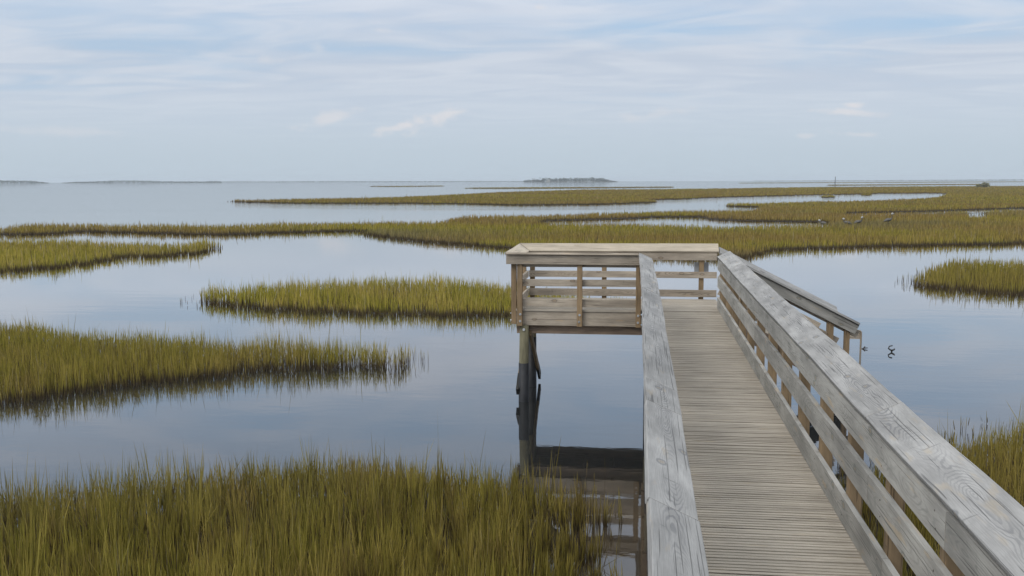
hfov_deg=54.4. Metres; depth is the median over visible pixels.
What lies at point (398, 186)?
marsh grass
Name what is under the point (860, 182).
marsh grass
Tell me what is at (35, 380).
marsh grass
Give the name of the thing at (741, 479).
boardwalk
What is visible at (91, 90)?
sky
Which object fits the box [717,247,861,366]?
staircase
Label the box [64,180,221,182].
shore woods
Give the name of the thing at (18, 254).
marsh grass
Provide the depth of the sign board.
18.79 m
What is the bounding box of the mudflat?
[0,188,1023,575]
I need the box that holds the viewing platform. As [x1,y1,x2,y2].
[505,243,718,401]
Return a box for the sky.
[0,0,1023,182]
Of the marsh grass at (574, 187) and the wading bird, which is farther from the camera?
the marsh grass at (574, 187)
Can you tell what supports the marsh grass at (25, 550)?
on the water
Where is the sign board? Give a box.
[694,262,708,271]
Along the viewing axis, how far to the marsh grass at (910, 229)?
80.72 m
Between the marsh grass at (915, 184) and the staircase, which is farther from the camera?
the marsh grass at (915, 184)
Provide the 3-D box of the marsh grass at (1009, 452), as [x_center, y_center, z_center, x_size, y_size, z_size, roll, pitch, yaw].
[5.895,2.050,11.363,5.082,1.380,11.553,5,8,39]
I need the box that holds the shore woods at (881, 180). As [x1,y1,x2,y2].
[778,179,1021,180]
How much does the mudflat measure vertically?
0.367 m
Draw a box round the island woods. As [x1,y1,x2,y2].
[523,177,616,181]
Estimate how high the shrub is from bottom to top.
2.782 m
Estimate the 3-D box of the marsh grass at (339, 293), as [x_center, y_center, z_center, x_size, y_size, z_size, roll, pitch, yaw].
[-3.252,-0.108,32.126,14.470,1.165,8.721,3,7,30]
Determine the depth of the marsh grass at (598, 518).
11.52 m
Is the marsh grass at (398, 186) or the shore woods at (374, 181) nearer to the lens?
the marsh grass at (398, 186)
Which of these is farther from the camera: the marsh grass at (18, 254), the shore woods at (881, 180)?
the shore woods at (881, 180)
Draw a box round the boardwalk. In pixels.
[639,251,1023,575]
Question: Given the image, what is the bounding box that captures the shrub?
[975,182,989,186]
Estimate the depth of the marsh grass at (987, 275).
36.95 m
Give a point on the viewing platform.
(532, 315)
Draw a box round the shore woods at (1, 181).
[0,180,45,182]
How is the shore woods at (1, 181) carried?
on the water
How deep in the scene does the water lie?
23.91 m
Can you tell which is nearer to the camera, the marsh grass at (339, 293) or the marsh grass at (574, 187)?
the marsh grass at (339, 293)
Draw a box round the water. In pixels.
[0,180,1023,575]
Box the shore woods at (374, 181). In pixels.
[206,181,522,181]
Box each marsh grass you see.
[0,186,1023,260]
[0,232,222,271]
[0,309,424,406]
[0,411,623,575]
[180,270,622,318]
[370,185,440,186]
[459,434,620,553]
[473,186,670,188]
[763,181,1022,182]
[832,399,1023,575]
[833,184,976,184]
[897,250,1023,295]
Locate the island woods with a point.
(563, 179)

